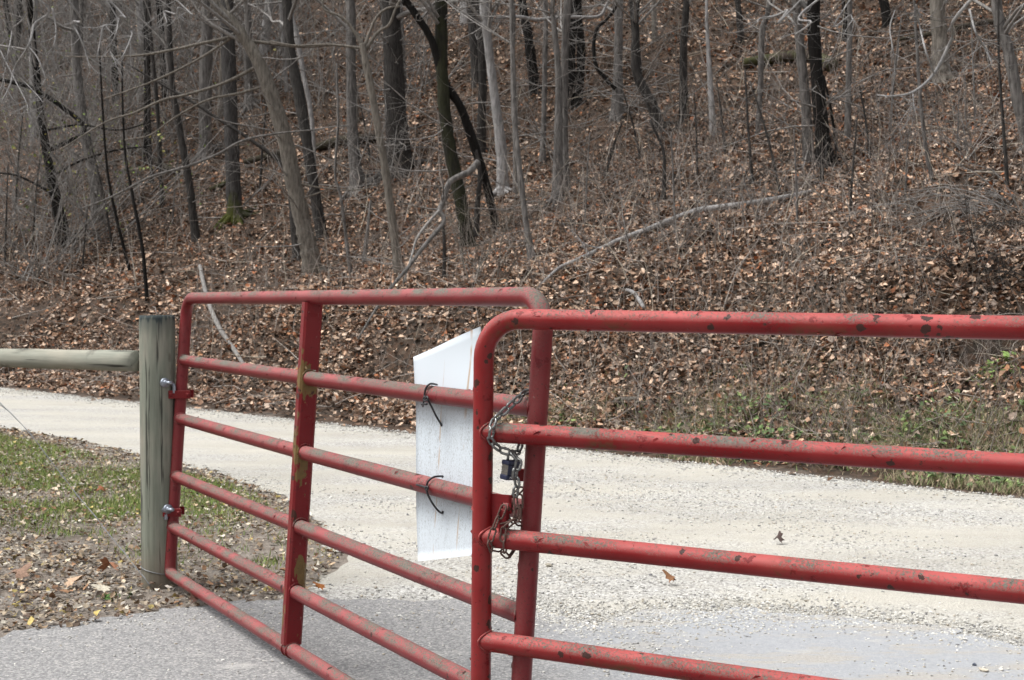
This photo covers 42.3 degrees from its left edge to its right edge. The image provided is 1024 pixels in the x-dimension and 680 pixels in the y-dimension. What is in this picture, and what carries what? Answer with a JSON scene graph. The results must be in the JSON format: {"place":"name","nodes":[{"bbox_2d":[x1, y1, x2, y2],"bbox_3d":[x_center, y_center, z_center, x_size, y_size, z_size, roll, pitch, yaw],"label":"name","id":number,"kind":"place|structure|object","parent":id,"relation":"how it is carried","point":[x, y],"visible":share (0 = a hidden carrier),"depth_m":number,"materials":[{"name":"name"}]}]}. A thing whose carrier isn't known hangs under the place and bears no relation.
{"place":"outdoors","nodes":[
{"label":"outdoors","id":0,"kind":"place"},
{"bbox_2d":[0,0,1023,636],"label":"ground","id":1,"kind":"structure","parent":0,"point":[404,354],"depth_m":18.18,"materials":[{"name":"soil"}]},
{"bbox_2d":[0,0,128,149],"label":"bare shrub","id":2,"kind":"object","parent":1,"relation":"on","point":[15,28],"visible":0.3,"depth_m":32.98,"materials":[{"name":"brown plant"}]},
{"bbox_2d":[0,0,142,112],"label":"bare shrub","id":3,"kind":"object","parent":1,"relation":"on","point":[64,68],"visible":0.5,"depth_m":33.80,"materials":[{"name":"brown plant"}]},
{"bbox_2d":[0,0,153,197],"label":"bare shrub","id":4,"kind":"object","parent":1,"relation":"on","point":[31,112],"visible":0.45,"depth_m":28.86,"materials":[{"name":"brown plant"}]},
{"bbox_2d":[0,0,154,247],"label":"bare tree","id":5,"kind":"object","parent":1,"relation":"on","point":[30,16],"visible":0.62,"depth_m":26.48,"materials":[{"name":"black plant"}]},
{"bbox_2d":[0,74,168,280],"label":"bare shrub","id":6,"kind":"object","parent":1,"relation":"on","point":[34,274],"visible":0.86,"depth_m":24.84,"materials":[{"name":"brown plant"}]},
{"bbox_2d":[0,94,172,250],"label":"bare shrub","id":7,"kind":"object","parent":1,"relation":"on","point":[14,216],"visible":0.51,"depth_m":27.12,"materials":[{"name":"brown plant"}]},
{"bbox_2d":[0,11,174,200],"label":"bare shrub","id":8,"kind":"object","parent":1,"relation":"on","point":[8,149],"visible":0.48,"depth_m":29.49,"materials":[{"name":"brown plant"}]},
{"bbox_2d":[4,0,172,224],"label":"bare tree","id":9,"kind":"object","parent":1,"relation":"on","point":[76,67],"visible":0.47,"depth_m":27.57,"materials":[{"name":"grey plant"}]},
{"bbox_2d":[0,315,178,589],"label":"wooden fence","id":10,"kind":"object","parent":1,"relation":"on","point":[152,360],"visible":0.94,"depth_m":5.89,"materials":[{"name":"grey wood"}]},
{"bbox_2d":[52,48,139,272],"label":"sapling","id":11,"kind":"object","parent":1,"relation":"on","point":[114,207],"visible":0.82,"depth_m":23.77,"materials":[{"name":"black plant"}]},
{"bbox_2d":[0,0,203,185],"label":"bare tree","id":12,"kind":"object","parent":1,"relation":"on","point":[122,16],"visible":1,"depth_m":9.20,"materials":[{"name":"grey plant"}]},
{"bbox_2d":[0,0,207,208],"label":"bare shrub","id":13,"kind":"object","parent":1,"relation":"on","point":[104,165],"visible":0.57,"depth_m":27.86,"materials":[{"name":"grey plant"}]},
{"bbox_2d":[1,15,222,159],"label":"bare shrub","id":14,"kind":"object","parent":1,"relation":"on","point":[173,145],"visible":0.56,"depth_m":29.03,"materials":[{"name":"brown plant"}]},
{"bbox_2d":[38,0,194,88],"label":"bare shrub","id":15,"kind":"object","parent":1,"relation":"on","point":[91,24],"visible":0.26,"depth_m":34.82,"materials":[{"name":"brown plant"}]},
{"bbox_2d":[0,7,250,240],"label":"bare shrub","id":16,"kind":"object","parent":1,"relation":"on","point":[78,204],"visible":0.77,"depth_m":25.91,"materials":[{"name":"brown plant"}]},
{"bbox_2d":[0,42,257,253],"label":"bare shrub","id":17,"kind":"object","parent":1,"relation":"on","point":[93,217],"visible":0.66,"depth_m":25.91,"materials":[{"name":"brown plant"}]},
{"bbox_2d":[52,0,214,207],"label":"sapling","id":18,"kind":"object","parent":1,"relation":"on","point":[157,114],"visible":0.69,"depth_m":27.08,"materials":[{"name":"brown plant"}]},
{"bbox_2d":[0,0,275,130],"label":"bare shrub","id":19,"kind":"object","parent":1,"relation":"on","point":[106,81],"visible":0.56,"depth_m":30.30,"materials":[{"name":"grey plant"}]},
{"bbox_2d":[0,0,280,158],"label":"bare shrub","id":20,"kind":"object","parent":1,"relation":"on","point":[88,106],"visible":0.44,"depth_m":30.08,"materials":[{"name":"grey plant"}]},
{"bbox_2d":[111,0,173,183],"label":"sapling","id":21,"kind":"object","parent":1,"relation":"on","point":[148,80],"visible":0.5,"depth_m":28.23,"materials":[{"name":"brown plant"}]},
{"bbox_2d":[48,53,245,300],"bbox_3d":[-5.492,-2.541,21.436,3.026,4.264,3.816,-2,3,-39],"label":"sapling","id":22,"kind":"object","parent":1,"relation":"on","point":[144,268],"visible":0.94,"depth_m":21.46,"materials":[{"name":"black plant"}]},
{"bbox_2d":[47,0,250,130],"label":"bare shrub","id":23,"kind":"object","parent":1,"relation":"on","point":[161,113],"visible":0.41,"depth_m":29.97,"materials":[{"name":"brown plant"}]},
{"bbox_2d":[85,0,214,73],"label":"bare shrub","id":24,"kind":"object","parent":1,"relation":"on","point":[154,34],"visible":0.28,"depth_m":33.10,"materials":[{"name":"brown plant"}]},
{"bbox_2d":[40,0,276,109],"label":"bare shrub","id":25,"kind":"object","parent":1,"relation":"on","point":[136,51],"visible":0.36,"depth_m":31.52,"materials":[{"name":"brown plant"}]},
{"bbox_2d":[0,432,326,571],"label":"lawn grass","id":26,"kind":"structure","parent":1,"relation":"on","point":[122,511],"depth_m":8.41,"materials":[{"name":"green plant"}]},
{"bbox_2d":[117,0,214,165],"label":"bare tree","id":27,"kind":"object","parent":1,"relation":"on","point":[145,129],"visible":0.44,"depth_m":29.11,"materials":[{"name":"black plant"}]},
{"bbox_2d":[0,425,341,629],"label":"leaf litter","id":28,"kind":"object","parent":1,"relation":"on","point":[118,606],"visible":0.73,"depth_m":6.76,"materials":[{"name":"brown plant"}]},
{"bbox_2d":[92,0,268,242],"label":"bare tree","id":29,"kind":"object","parent":1,"relation":"on","point":[193,215],"visible":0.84,"depth_m":24.89,"materials":[{"name":"grey plant"}]},
{"bbox_2d":[0,0,363,111],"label":"bare shrub","id":30,"kind":"object","parent":1,"relation":"on","point":[213,89],"visible":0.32,"depth_m":30.76,"materials":[{"name":"grey plant"}]},
{"bbox_2d":[60,0,379,275],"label":"bare tree","id":31,"kind":"object","parent":1,"relation":"on","point":[290,170],"visible":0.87,"depth_m":21.00,"materials":[{"name":"beige plant"}]},
{"bbox_2d":[130,0,328,164],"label":"bare tree","id":32,"kind":"object","parent":1,"relation":"on","point":[204,66],"visible":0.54,"depth_m":28.66,"materials":[{"name":"grey plant"}]},
{"bbox_2d":[157,0,330,232],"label":"bare tree","id":33,"kind":"object","parent":1,"relation":"on","point":[233,191],"visible":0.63,"depth_m":25.13,"materials":[{"name":"brown plant"}]},
{"bbox_2d":[131,0,378,87],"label":"bare shrub","id":34,"kind":"object","parent":1,"relation":"on","point":[276,64],"visible":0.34,"depth_m":30.44,"materials":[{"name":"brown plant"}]},
{"bbox_2d":[126,50,391,263],"bbox_3d":[-4.288,-3.273,22.826,4.288,4.249,3.173,0,2,10],"label":"bare tree","id":35,"kind":"object","parent":1,"relation":"on","point":[294,239],"visible":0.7,"depth_m":22.31,"materials":[{"name":"grey plant"}]},
{"bbox_2d":[213,0,324,115],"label":"bare tree","id":36,"kind":"object","parent":1,"relation":"on","point":[248,65],"visible":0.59,"depth_m":30.13,"materials":[{"name":"grey plant"}]},
{"bbox_2d":[176,0,414,115],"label":"bare shrub","id":37,"kind":"object","parent":1,"relation":"on","point":[333,52],"visible":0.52,"depth_m":29.34,"materials":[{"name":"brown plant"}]},
{"bbox_2d":[256,0,345,200],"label":"bare tree","id":38,"kind":"object","parent":1,"relation":"on","point":[303,75],"visible":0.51,"depth_m":24.97,"materials":[{"name":"brown plant"}]},
{"bbox_2d":[210,0,395,240],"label":"bare tree","id":39,"kind":"object","parent":1,"relation":"on","point":[288,7],"visible":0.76,"depth_m":23.17,"materials":[{"name":"grey plant"}]},
{"bbox_2d":[295,0,406,205],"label":"bare tree","id":40,"kind":"object","parent":1,"relation":"on","point":[351,112],"visible":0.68,"depth_m":24.45,"materials":[{"name":"grey plant"}]},
{"bbox_2d":[292,63,438,273],"bbox_3d":[-1.858,-2.424,20.047,2.254,3.451,3.328,1,2,25],"label":"sapling","id":41,"kind":"object","parent":1,"relation":"on","point":[347,244],"visible":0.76,"depth_m":19.79,"materials":[{"name":"grey plant"}]},
{"bbox_2d":[298,0,447,81],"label":"bare shrub","id":42,"kind":"object","parent":1,"relation":"on","point":[371,48],"visible":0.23,"depth_m":28.87,"materials":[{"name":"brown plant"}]},
{"bbox_2d":[270,0,496,277],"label":"bare tree","id":43,"kind":"object","parent":1,"relation":"on","point":[364,47],"visible":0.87,"depth_m":18.03,"materials":[{"name":"beige plant"}]},
{"bbox_2d":[311,0,517,95],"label":"bare shrub","id":44,"kind":"object","parent":1,"relation":"on","point":[429,74],"visible":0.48,"depth_m":26.78,"materials":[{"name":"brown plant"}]},
{"bbox_2d":[301,0,534,194],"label":"bare tree","id":45,"kind":"object","parent":1,"relation":"on","point":[394,67],"visible":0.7,"depth_m":24.11,"materials":[{"name":"grey plant"}]},
{"bbox_2d":[357,146,480,339],"bbox_3d":[-1.077,-1.059,13.625,0.604,2.047,1.820,2,3,44],"label":"broken branch","id":46,"kind":"object","parent":1,"relation":"on","point":[471,169],"visible":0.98,"depth_m":13.77,"materials":[{"name":"grey plant"}]},
{"bbox_2d":[384,0,505,229],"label":"bare tree","id":47,"kind":"object","parent":1,"relation":"on","point":[456,100],"visible":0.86,"depth_m":18.66,"materials":[{"name":"black plant"}]},
{"bbox_2d":[331,0,581,247],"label":"bare tree","id":48,"kind":"object","parent":1,"relation":"on","point":[439,16],"visible":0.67,"depth_m":18.51,"materials":[{"name":"grey plant"}]},
{"bbox_2d":[366,0,550,159],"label":"bare tree","id":49,"kind":"object","parent":1,"relation":"on","point":[482,78],"visible":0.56,"depth_m":23.52,"materials":[{"name":"brown plant"}]},
{"bbox_2d":[387,0,558,194],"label":"bare tree","id":50,"kind":"object","parent":1,"relation":"on","point":[514,162],"visible":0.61,"depth_m":20.52,"materials":[{"name":"grey plant"}]},
{"bbox_2d":[403,155,553,279],"bbox_3d":[-0.489,-1.531,15.694,1.790,1.649,1.614,-1,2,-27],"label":"bare shrub","id":51,"kind":"object","parent":1,"relation":"on","point":[471,263],"visible":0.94,"depth_m":15.87,"materials":[{"name":"beige plant"}]},
{"bbox_2d":[467,0,518,87],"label":"bare tree","id":52,"kind":"object","parent":1,"relation":"on","point":[472,44],"visible":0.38,"depth_m":26.03,"materials":[{"name":"grey plant"}]},
{"bbox_2d":[410,106,582,240],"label":"sapling","id":53,"kind":"object","parent":1,"relation":"on","point":[478,192],"visible":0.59,"depth_m":18.82,"materials":[{"name":"brown plant"}]},
{"bbox_2d":[396,0,614,201],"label":"bare tree","id":54,"kind":"object","parent":1,"relation":"on","point":[493,86],"visible":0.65,"depth_m":21.24,"materials":[{"name":"grey plant"}]},
{"bbox_2d":[0,0,1023,486],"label":"fallen leaves","id":55,"kind":"object","parent":1,"relation":"on","point":[408,412],"depth_m":16.24,"materials":[{"name":"brown plant"}]},
{"bbox_2d":[0,0,1023,484],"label":"brushwood undergrowth","id":56,"kind":"object","parent":1,"relation":"on","point":[690,246],"visible":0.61,"depth_m":16.23,"materials":[{"name":"brown plant"}]},
{"bbox_2d":[0,598,1023,679],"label":"asphalt apron","id":57,"kind":"object","parent":1,"relation":"on","point":[345,649],"visible":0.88,"depth_m":4.91,"materials":[{"name":"grey asphalt"}]},
{"bbox_2d":[163,287,552,679],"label":"tubular gate","id":58,"kind":"structure","parent":57,"relation":"on","point":[307,377],"depth_m":4.39,"materials":[{"name":"red metal"}]},
{"bbox_2d":[413,327,480,560],"bbox_3d":[-0.226,0.305,3.787,0.079,0.699,0.464,4,0,-31],"label":"blank sign","id":59,"kind":"object","parent":58,"relation":"attached to","point":[444,442],"visible":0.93,"depth_m":3.79,"materials":[{"name":"white plastic"}]},
{"bbox_2d":[487,388,528,497],"bbox_3d":[0.024,0.251,3.291,0.187,0.273,0.076,-2,3,-42],"label":"chain","id":60,"kind":"object","parent":58,"relation":"hanging from","point":[500,414],"visible":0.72,"depth_m":3.26,"materials":[{"name":"metal"}]},
{"bbox_2d":[470,309,1023,679],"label":"tubular gate","id":61,"kind":"structure","parent":57,"relation":"on","point":[486,640],"depth_m":3.04,"materials":[{"name":"red metal"}]},
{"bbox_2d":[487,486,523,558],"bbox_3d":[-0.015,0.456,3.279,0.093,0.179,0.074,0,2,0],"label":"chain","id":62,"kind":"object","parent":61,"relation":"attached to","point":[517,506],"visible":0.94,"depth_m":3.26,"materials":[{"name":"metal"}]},
{"bbox_2d":[452,0,596,115],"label":"bare tree","id":63,"kind":"object","parent":1,"relation":"on","point":[532,55],"visible":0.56,"depth_m":24.77,"materials":[{"name":"black plant"}]},
{"bbox_2d":[414,0,644,272],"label":"bare tree","id":64,"kind":"object","parent":1,"relation":"on","point":[521,186],"visible":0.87,"depth_m":16.86,"materials":[{"name":"grey plant"}]},
{"bbox_2d":[405,0,704,207],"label":"bare tree","id":65,"kind":"object","parent":1,"relation":"on","point":[558,125],"visible":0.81,"depth_m":19.13,"materials":[{"name":"grey plant"}]},
{"bbox_2d":[492,0,643,162],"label":"bare tree","id":66,"kind":"object","parent":1,"relation":"on","point":[544,94],"visible":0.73,"depth_m":22.17,"materials":[{"name":"grey plant"}]},
{"bbox_2d":[515,0,624,110],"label":"bare tree","id":67,"kind":"object","parent":1,"relation":"on","point":[571,77],"visible":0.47,"depth_m":23.85,"materials":[{"name":"black plant"}]},
{"bbox_2d":[470,0,672,191],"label":"bare tree","id":68,"kind":"object","parent":1,"relation":"on","point":[565,29],"visible":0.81,"depth_m":19.38,"materials":[{"name":"grey plant"}]},
{"bbox_2d":[437,43,706,243],"bbox_3d":[1.003,-2.704,17.299,4.116,3.596,2.390,0,2,0],"label":"sapling","id":69,"kind":"object","parent":1,"relation":"on","point":[585,189],"visible":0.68,"depth_m":17.62,"materials":[{"name":"brown plant"}]},
{"bbox_2d":[528,0,652,107],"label":"bare tree","id":70,"kind":"object","parent":1,"relation":"on","point":[579,46],"visible":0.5,"depth_m":23.87,"materials":[{"name":"black plant"}]},
{"bbox_2d":[515,0,728,125],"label":"bare tree","id":71,"kind":"object","parent":1,"relation":"on","point":[618,12],"visible":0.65,"depth_m":22.68,"materials":[{"name":"grey plant"}]},
{"bbox_2d":[515,0,749,99],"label":"bare tree","id":72,"kind":"object","parent":1,"relation":"on","point":[630,7],"visible":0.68,"depth_m":23.11,"materials":[{"name":"grey plant"}]},
{"bbox_2d":[588,62,716,140],"bbox_3d":[2.140,-3.579,20.473,2.081,1.303,1.729,0,2,0],"label":"bare shrub","id":73,"kind":"object","parent":1,"relation":"on","point":[645,126],"visible":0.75,"depth_m":20.38,"materials":[{"name":"brown plant"}]},
{"bbox_2d":[570,0,736,137],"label":"bare tree","id":74,"kind":"object","parent":1,"relation":"on","point":[638,77],"visible":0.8,"depth_m":20.94,"materials":[{"name":"grey plant"}]},
{"bbox_2d":[516,108,797,276],"bbox_3d":[1.480,-1.766,15.098,2.828,2.127,4.007,-1,2,-14],"label":"sapling","id":75,"kind":"object","parent":1,"relation":"on","point":[673,180],"visible":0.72,"depth_m":15.37,"materials":[{"name":"brown plant"}]},
{"bbox_2d":[580,71,752,199],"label":"sapling","id":76,"kind":"object","parent":1,"relation":"on","point":[661,147],"visible":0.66,"depth_m":17.49,"materials":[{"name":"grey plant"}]},
{"bbox_2d":[537,154,811,288],"bbox_3d":[1.953,-1.426,16.026,3.768,1.623,1.096,-1,2,-15],"label":"fallen branch","id":77,"kind":"object","parent":1,"relation":"on","point":[612,242],"visible":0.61,"depth_m":16.10,"materials":[{"name":"wood"}]},
{"bbox_2d":[574,0,775,127],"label":"bare tree","id":78,"kind":"object","parent":1,"relation":"on","point":[684,40],"visible":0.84,"depth_m":20.78,"materials":[{"name":"grey plant"}]},
{"bbox_2d":[598,120,768,254],"bbox_3d":[1.915,-1.759,14.963,2.182,1.907,1.479,1,2,25],"label":"bare shrub","id":79,"kind":"object","parent":1,"relation":"on","point":[694,215],"visible":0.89,"depth_m":15.06,"materials":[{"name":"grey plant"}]},
{"bbox_2d":[619,0,806,136],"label":"bare tree","id":80,"kind":"object","parent":1,"relation":"on","point":[709,74],"visible":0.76,"depth_m":20.14,"materials":[{"name":"grey plant"}]},
{"bbox_2d":[407,346,1023,495],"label":"verge ground cover","id":81,"kind":"object","parent":1,"relation":"on","point":[1009,488],"visible":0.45,"depth_m":10.26,"materials":[{"name":"green plant"}]},
{"bbox_2d":[662,0,847,179],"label":"bare tree","id":82,"kind":"object","parent":1,"relation":"on","point":[802,68],"visible":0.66,"depth_m":17.37,"materials":[{"name":"grey plant"}]},
{"bbox_2d":[689,107,824,226],"bbox_3d":[3.156,-2.016,15.654,2.293,1.384,1.878,0,2,0],"label":"bare shrub","id":83,"kind":"object","parent":1,"relation":"on","point":[759,184],"visible":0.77,"depth_m":15.46,"materials":[{"name":"grey plant"}]},
{"bbox_2d":[646,24,875,211],"bbox_3d":[3.051,-2.420,15.980,2.835,2.836,2.444,-1,2,-22],"label":"sapling","id":84,"kind":"object","parent":1,"relation":"on","point":[770,148],"visible":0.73,"depth_m":16.51,"materials":[{"name":"brown plant"}]},
{"bbox_2d":[688,0,843,155],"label":"bare tree","id":85,"kind":"object","parent":1,"relation":"on","point":[761,42],"visible":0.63,"depth_m":19.08,"materials":[{"name":"grey plant"}]},
{"bbox_2d":[694,77,868,224],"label":"sapling","id":86,"kind":"object","parent":1,"relation":"on","point":[796,191],"visible":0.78,"depth_m":14.71,"materials":[{"name":"grey plant"}]},
{"bbox_2d":[690,70,888,189],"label":"sapling","id":87,"kind":"object","parent":1,"relation":"on","point":[749,144],"visible":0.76,"depth_m":17.11,"materials":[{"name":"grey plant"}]},
{"bbox_2d":[743,50,838,71],"bbox_3d":[4.643,-4.525,21.670,0.537,0.538,2.019,-1,3,-35],"label":"fallen log","id":88,"kind":"object","parent":1,"relation":"on","point":[753,60],"visible":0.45,"depth_m":21.95,"materials":[{"name":"brown wood"}]},
{"bbox_2d":[684,0,964,171],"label":"bare tree","id":89,"kind":"object","parent":1,"relation":"on","point":[816,71],"visible":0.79,"depth_m":17.26,"materials":[{"name":"black plant"}]},
{"bbox_2d":[733,0,959,140],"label":"bare tree","id":90,"kind":"object","parent":1,"relation":"on","point":[848,77],"visible":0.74,"depth_m":18.10,"materials":[{"name":"grey plant"}]},
{"bbox_2d":[716,68,1009,207],"bbox_3d":[3.992,-2.004,14.365,3.485,2.395,2.994,0,2,0],"label":"sapling","id":91,"kind":"object","parent":1,"relation":"on","point":[904,196],"visible":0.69,"depth_m":14.13,"materials":[{"name":"grey plant"}]},
{"bbox_2d":[726,0,1009,142],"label":"bare tree","id":92,"kind":"object","parent":1,"relation":"on","point":[786,12],"visible":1,"depth_m":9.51,"materials":[{"name":"grey plant"}]},
{"bbox_2d":[818,60,934,160],"bbox_3d":[4.738,-2.945,16.854,1.058,1.337,2.436,-1,3,-31],"label":"bare shrub","id":93,"kind":"object","parent":1,"relation":"on","point":[891,123],"visible":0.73,"depth_m":16.83,"materials":[{"name":"brown plant"}]},
{"bbox_2d":[771,0,988,181],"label":"sapling","id":94,"kind":"object","parent":1,"relation":"on","point":[922,120],"visible":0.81,"depth_m":14.51,"materials":[{"name":"grey plant"}]},
{"bbox_2d":[752,101,1013,224],"bbox_3d":[3.976,-1.571,14.118,3.039,2.426,2.326,-1,2,-15],"label":"sapling","id":95,"kind":"object","parent":1,"relation":"on","point":[851,185],"visible":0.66,"depth_m":14.36,"materials":[{"name":"grey plant"}]},
{"bbox_2d":[810,0,1022,184],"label":"sapling","id":96,"kind":"object","parent":1,"relation":"on","point":[1006,172],"visible":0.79,"depth_m":13.66,"materials":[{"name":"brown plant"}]},
{"bbox_2d":[827,148,1023,245],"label":"bare shrub","id":97,"kind":"object","parent":1,"relation":"on","point":[985,203],"visible":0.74,"depth_m":13.41,"materials":[{"name":"grey plant"}]},
{"bbox_2d":[861,182,1023,291],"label":"bare shrub","id":98,"kind":"object","parent":1,"relation":"on","point":[969,249],"visible":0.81,"depth_m":12.01,"materials":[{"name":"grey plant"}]},
{"bbox_2d":[882,0,1019,87],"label":"bare tree","id":99,"kind":"object","parent":1,"relation":"on","point":[937,33],"visible":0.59,"depth_m":19.01,"materials":[{"name":"beige plant"}]},
{"bbox_2d":[895,51,1023,160],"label":"bare shrub","id":100,"kind":"object","parent":1,"relation":"on","point":[964,144],"visible":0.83,"depth_m":14.75,"materials":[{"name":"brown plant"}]},
{"bbox_2d":[896,0,1023,154],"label":"bare tree","id":101,"kind":"object","parent":1,"relation":"on","point":[1010,59],"visible":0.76,"depth_m":14.63,"materials":[{"name":"grey plant"}]},
{"bbox_2d":[914,210,1023,292],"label":"bare shrub","id":102,"kind":"object","parent":1,"relation":"on","point":[998,271],"visible":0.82,"depth_m":11.60,"materials":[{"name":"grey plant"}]},
{"bbox_2d":[942,181,1023,243],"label":"bare shrub","id":103,"kind":"object","parent":1,"relation":"on","point":[994,225],"visible":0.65,"depth_m":12.91,"materials":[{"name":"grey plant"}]},
{"bbox_2d":[0,387,1023,676],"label":"gravel road","id":104,"kind":"structure","parent":0,"point":[102,426],"depth_m":7.67,"materials":[{"name":"beige gravel"}]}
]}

